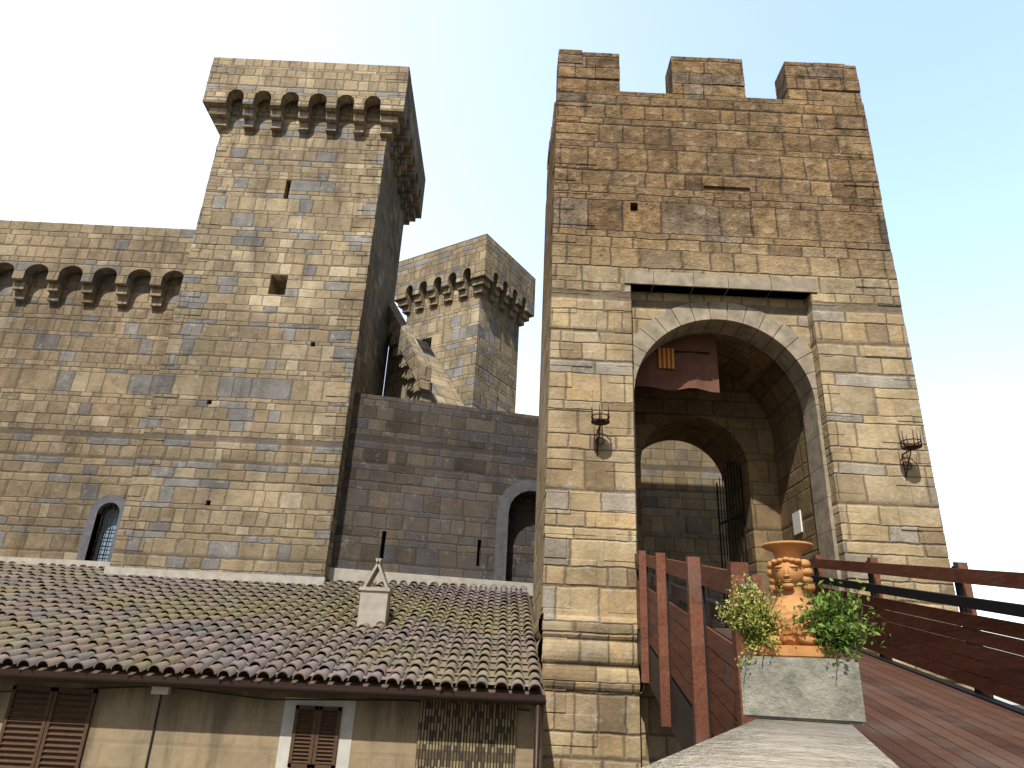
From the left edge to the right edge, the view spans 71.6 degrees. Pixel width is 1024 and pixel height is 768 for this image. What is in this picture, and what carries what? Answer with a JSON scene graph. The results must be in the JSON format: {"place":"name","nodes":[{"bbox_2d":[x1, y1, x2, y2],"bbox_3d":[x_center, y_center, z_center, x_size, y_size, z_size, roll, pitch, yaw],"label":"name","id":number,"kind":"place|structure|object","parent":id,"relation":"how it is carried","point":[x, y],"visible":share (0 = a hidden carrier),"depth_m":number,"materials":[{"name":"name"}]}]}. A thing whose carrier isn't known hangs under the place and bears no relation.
{"place":"outdoors","nodes":[
{"label":"outdoors","id":0,"kind":"place"},
{"bbox_2d":[0,0,1023,704],"label":"sky","id":1,"kind":"structure","parent":0,"point":[105,120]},
{"bbox_2d":[641,440,729,627],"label":"court wall","id":2,"kind":"structure","parent":0,"point":[679,481],"depth_m":20.78,"materials":[{"name":"stone"}]},
{"bbox_2d":[715,629,730,631],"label":"gate floor","id":3,"kind":"structure","parent":0,"point":[722,630],"depth_m":10.96,"materials":[{"name":"grey stone"}]},
{"bbox_2d":[532,89,942,767],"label":"gate tower","id":4,"kind":"structure","parent":0,"point":[720,185],"depth_m":13.85,"materials":[{"name":"beige stone"}]},
{"bbox_2d":[591,404,609,455],"bbox_3d":[1.474,0.779,11.909,0.321,0.770,0.470,3,-22,0],"label":"torch holder","id":5,"kind":"object","parent":4,"relation":"attached to","point":[600,422],"visible":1,"depth_m":11.88,"materials":[{"name":"black metal"}]},
{"bbox_2d":[657,348,674,368],"bbox_3d":[2.968,-0.500,13.691,0.320,0.430,0.005,3,-22,0],"label":"flag","id":6,"kind":"object","parent":4,"relation":"attached to","point":[665,357],"visible":0.86,"depth_m":13.69,"materials":[{"name":"multicoloured fabric"}]},
{"bbox_2d":[635,335,719,392],"bbox_3d":[3.086,-0.462,13.731,1.780,1.259,0.056,3,-22,0],"label":"banner","id":7,"kind":"object","parent":4,"relation":"attached to","point":[696,370],"visible":0.55,"depth_m":13.66,"materials":[{"name":"fabric"}]},
{"bbox_2d":[654,350,709,353],"bbox_3d":[3.005,-0.640,13.780,1.660,0.026,0.030,3,-22,0],"label":"banner rod","id":8,"kind":"object","parent":4,"relation":"attached to","point":[691,352],"visible":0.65,"depth_m":13.77,"materials":[{"name":"black metal"}]},
{"bbox_2d":[546,49,861,196],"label":"battlements","id":9,"kind":"object","parent":4,"relation":"on","point":[708,76],"visible":0.4,"depth_m":15.28,"materials":[{"name":"beige stone"}]},
{"bbox_2d":[624,270,816,298],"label":"gate lintel","id":10,"kind":"structure","parent":4,"relation":"attached to","point":[669,280],"depth_m":13.29,"materials":[{"name":"beige stone"}]},
{"bbox_2d":[716,460,748,627],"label":"iron gate","id":11,"kind":"structure","parent":4,"relation":"attached to","point":[740,515],"depth_m":15.05,"materials":[{"name":"black metal"}]},
{"bbox_2d":[632,301,842,590],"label":"stone arch","id":12,"kind":"structure","parent":4,"relation":"attached to","point":[726,318],"depth_m":13.13,"materials":[{"name":"beige stone"}]},
{"bbox_2d":[539,88,963,767],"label":"corner stones","id":13,"kind":"object","parent":4,"relation":"attached to","point":[561,726],"visible":0.71,"depth_m":12.32,"materials":[{"name":"beige stone"}]},
{"bbox_2d":[532,613,973,692],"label":"gate mouldings","id":14,"kind":"object","parent":4,"relation":"attached to","point":[596,678],"visible":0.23,"depth_m":10.71,"materials":[{"name":"beige stone"}]},
{"bbox_2d":[792,510,802,534],"bbox_3d":[5.324,2.588,13.243,0.028,0.400,0.350,3,-22,0],"label":"plaque","id":15,"kind":"object","parent":4,"relation":"attached to","point":[797,523],"visible":1,"depth_m":13.20,"materials":[{"name":"white"}]},
{"bbox_2d":[898,430,921,480],"bbox_3d":[6.650,1.190,11.844,0.321,0.770,0.470,3,-22,0],"label":"torch holder","id":16,"kind":"object","parent":4,"relation":"attached to","point":[913,446],"visible":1,"depth_m":11.84,"materials":[{"name":"black metal"}]},
{"bbox_2d":[637,629,1023,749],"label":"bridge beam","id":17,"kind":"structure","parent":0,"point":[682,717],"depth_m":6.56,"materials":[{"name":"brown wood"}]},
{"bbox_2d":[635,550,762,744],"bbox_3d":[1.599,2.573,7.378,0.226,3.055,8.200,1,-23,6],"label":"rail","id":18,"kind":"object","parent":17,"relation":"attached to","point":[687,653],"depth_m":5.08,"materials":[{"name":"brown wood"}]},
{"bbox_2d":[713,628,1023,767],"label":"bridge deck","id":19,"kind":"structure","parent":17,"relation":"on","point":[913,720],"depth_m":5.46,"materials":[{"name":"brown wood"}]},
{"bbox_2d":[810,555,1023,705],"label":"rail","id":20,"kind":"object","parent":17,"relation":"attached to","point":[926,644],"depth_m":7.11,"materials":[{"name":"brown wood"}]},
{"label":"ground","id":21,"kind":"structure","parent":0,"visible":0},
{"bbox_2d":[0,269,182,560],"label":"wall","id":22,"kind":"structure","parent":21,"relation":"on","point":[78,379],"depth_m":18.31,"materials":[{"name":"stone"}]},
{"bbox_2d":[0,220,195,307],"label":"wall parapet","id":23,"kind":"structure","parent":22,"relation":"attached to","point":[60,253],"depth_m":19.52,"materials":[{"name":"stone"}]},
{"bbox_2d":[76,494,125,561],"bbox_3d":[-9.809,3.636,17.163,0.940,1.900,0.340,3,-22,0],"label":"window surround","id":24,"kind":"object","parent":22,"relation":"attached to","point":[112,499],"visible":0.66,"depth_m":17.14,"materials":[{"name":"grey stone"}]},
{"bbox_2d":[88,504,118,560],"bbox_3d":[-9.807,3.595,17.169,0.540,1.420,0.024,3,-22,0],"label":"grille window","id":25,"kind":"structure","parent":24,"relation":"in","point":[101,541],"depth_m":17.16,"materials":[{"name":"black metal"}]},
{"bbox_2d":[93,506,119,561],"bbox_3d":[-9.812,3.687,17.391,0.580,1.460,0.020,3,-22,0],"label":"window pane","id":26,"kind":"object","parent":24,"relation":"in","point":[105,536],"visible":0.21,"depth_m":17.37,"materials":[{"name":"blue glass"}]},
{"bbox_2d":[121,99,403,581],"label":"tower","id":27,"kind":"structure","parent":21,"relation":"on","point":[232,489],"depth_m":18.17,"materials":[{"name":"stone"}]},
{"bbox_2d":[109,57,411,583],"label":"corner stones","id":28,"kind":"object","parent":27,"relation":"attached to","point":[352,335],"visible":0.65,"depth_m":18.08,"materials":[{"name":"stone"}]},
{"bbox_2d":[202,57,425,224],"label":"tower parapet","id":29,"kind":"structure","parent":27,"relation":"on","point":[305,85],"depth_m":20.87,"materials":[{"name":"stone"}]},
{"bbox_2d":[0,661,543,767],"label":"house wall","id":30,"kind":"structure","parent":21,"relation":"on","point":[196,729],"depth_m":9.23,"materials":[{"name":"paint"}]},
{"bbox_2d":[151,686,171,694],"bbox_3d":[-4.609,3.967,9.365,0.220,0.230,0.090,3,-22,0],"label":"junction box","id":31,"kind":"object","parent":30,"relation":"attached to","point":[162,690],"visible":0.36,"depth_m":9.30,"materials":[{"name":"white"}]},
{"bbox_2d":[0,685,341,767],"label":"shutters","id":32,"kind":"object","parent":30,"relation":"attached to","point":[46,727],"visible":1,"depth_m":9.17,"materials":[{"name":"brown wood"}]},
{"bbox_2d":[0,686,529,767],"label":"facade cables","id":33,"kind":"object","parent":30,"relation":"attached to","point":[224,694],"visible":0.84,"depth_m":9.35,"materials":[{"name":"grey plastic"}]},
{"bbox_2d":[0,561,544,694],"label":"roof tiles","id":34,"kind":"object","parent":30,"relation":"on","point":[308,680],"depth_m":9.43,"materials":[{"name":"brown tile"}]},
{"bbox_2d":[0,556,325,587],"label":"roof flashing","id":35,"kind":"object","parent":34,"relation":"attached to","point":[264,578],"visible":0.63,"depth_m":15.86,"materials":[{"name":"beige concrete"}]},
{"bbox_2d":[357,558,393,628],"bbox_3d":[-2.426,3.742,12.690,0.540,1.196,0.460,3,-22,0],"label":"chimney","id":36,"kind":"object","parent":34,"relation":"on","point":[374,606],"visible":0.95,"depth_m":12.46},
{"bbox_2d":[328,567,532,595],"bbox_3d":[-1.461,4.793,17.044,5.817,0.300,0.110,8,-23,-12],"label":"roof flashing","id":37,"kind":"object","parent":34,"relation":"attached to","point":[345,575],"visible":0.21,"depth_m":16.85,"materials":[{"name":"beige concrete"}]},
{"bbox_2d":[0,668,545,767],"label":"gutter","id":38,"kind":"object","parent":30,"relation":"attached to","point":[537,701],"visible":0.97,"depth_m":9.00,"materials":[{"name":"brown metal"}]},
{"bbox_2d":[275,697,355,767],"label":"window frame","id":39,"kind":"object","parent":30,"relation":"attached to","point":[345,735],"visible":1,"depth_m":9.24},
{"bbox_2d":[415,700,516,767],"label":"door curtain","id":40,"kind":"object","parent":30,"relation":"attached to","point":[455,734],"depth_m":9.22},
{"bbox_2d":[328,392,538,609],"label":"curtain wall","id":41,"kind":"structure","parent":21,"relation":"on","point":[425,485],"depth_m":17.90,"materials":[{"name":"stone"}]},
{"bbox_2d":[383,300,464,405],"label":"stair parapet","id":42,"kind":"structure","parent":41,"relation":"on","point":[415,370],"depth_m":20.70,"materials":[{"name":"stone"}]},
{"bbox_2d":[493,479,536,580],"bbox_3d":[0.421,4.549,17.852,1.840,4.306,0.320,8,-23,-12],"label":"arch surround","id":43,"kind":"object","parent":41,"relation":"attached to","point":[512,492],"visible":0.5,"depth_m":17.92,"materials":[{"name":"grey stone"}]},
{"bbox_2d":[406,274,518,412],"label":"tower","id":44,"kind":"structure","parent":21,"relation":"on","point":[474,340],"depth_m":34.06,"materials":[{"name":"stone"}]},
{"bbox_2d":[394,234,535,326],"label":"tower parapet","id":45,"kind":"structure","parent":44,"relation":"on","point":[491,264],"depth_m":35.29,"materials":[{"name":"stone"}]},
{"bbox_2d":[642,718,898,767],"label":"parapet wall","id":46,"kind":"structure","parent":21,"relation":"on","point":[766,743],"depth_m":1.33,"materials":[{"name":"stone"}]},
{"bbox_2d":[739,656,865,724],"bbox_3d":[1.179,1.244,2.896,0.430,0.223,0.450,-6,-24,21],"label":"pedestal","id":47,"kind":"object","parent":46,"relation":"on","point":[799,689],"visible":0.98,"depth_m":2.70,"materials":[{"name":"concrete"}]},
{"bbox_2d":[735,628,780,666],"bbox_3d":[0.978,1.054,2.823,0.177,0.161,0.155,-6,-24,21],"label":"flowering plant","id":48,"kind":"object","parent":47,"relation":"on","point":[750,648],"visible":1,"depth_m":2.82,"materials":[{"name":"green plant"}]},
{"bbox_2d":[758,644,836,658],"bbox_3d":[1.187,1.120,2.952,0.290,0.045,0.340,-6,-24,21],"label":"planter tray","id":49,"kind":"object","parent":47,"relation":"on","point":[798,651],"visible":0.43,"depth_m":2.81,"materials":[{"name":"wood"}]},
{"bbox_2d":[715,573,796,651],"bbox_3d":[1.021,0.951,2.948,0.346,0.326,0.340,-6,-24,21],"label":"plant","id":50,"kind":"object","parent":49,"relation":"on","point":[750,621],"visible":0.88,"depth_m":2.91,"materials":[{"name":"green plant"}]},
{"bbox_2d":[741,582,755,595],"bbox_3d":[1.001,0.872,3.005,0.068,0.070,0.079,-6,-24,21],"label":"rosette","id":51,"kind":"object","parent":50,"relation":"attached to","point":[748,588],"visible":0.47,"depth_m":3.00,"materials":[{"name":"green plant"}]},
{"bbox_2d":[762,540,819,645],"bbox_3d":[1.198,0.913,3.035,0.260,0.449,0.335,-10,-26,28],"label":"urn","id":52,"kind":"object","parent":49,"relation":"on","point":[789,565],"visible":0.84,"depth_m":3.00,"materials":[{"name":"ceramic"}]},
{"bbox_2d":[817,633,863,669],"bbox_3d":[1.263,1.027,2.726,0.177,0.143,0.204,-6,-24,21],"label":"plant","id":53,"kind":"object","parent":47,"relation":"on","point":[840,649],"visible":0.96,"depth_m":2.73,"materials":[{"name":"green plant"}]},
{"bbox_2d":[791,578,890,658],"bbox_3d":[1.299,0.950,2.853,0.341,0.333,0.420,21,-29,-38],"label":"plant","id":54,"kind":"object","parent":47,"relation":"on","point":[832,620],"visible":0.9,"depth_m":2.82,"materials":[{"name":"green plant"}]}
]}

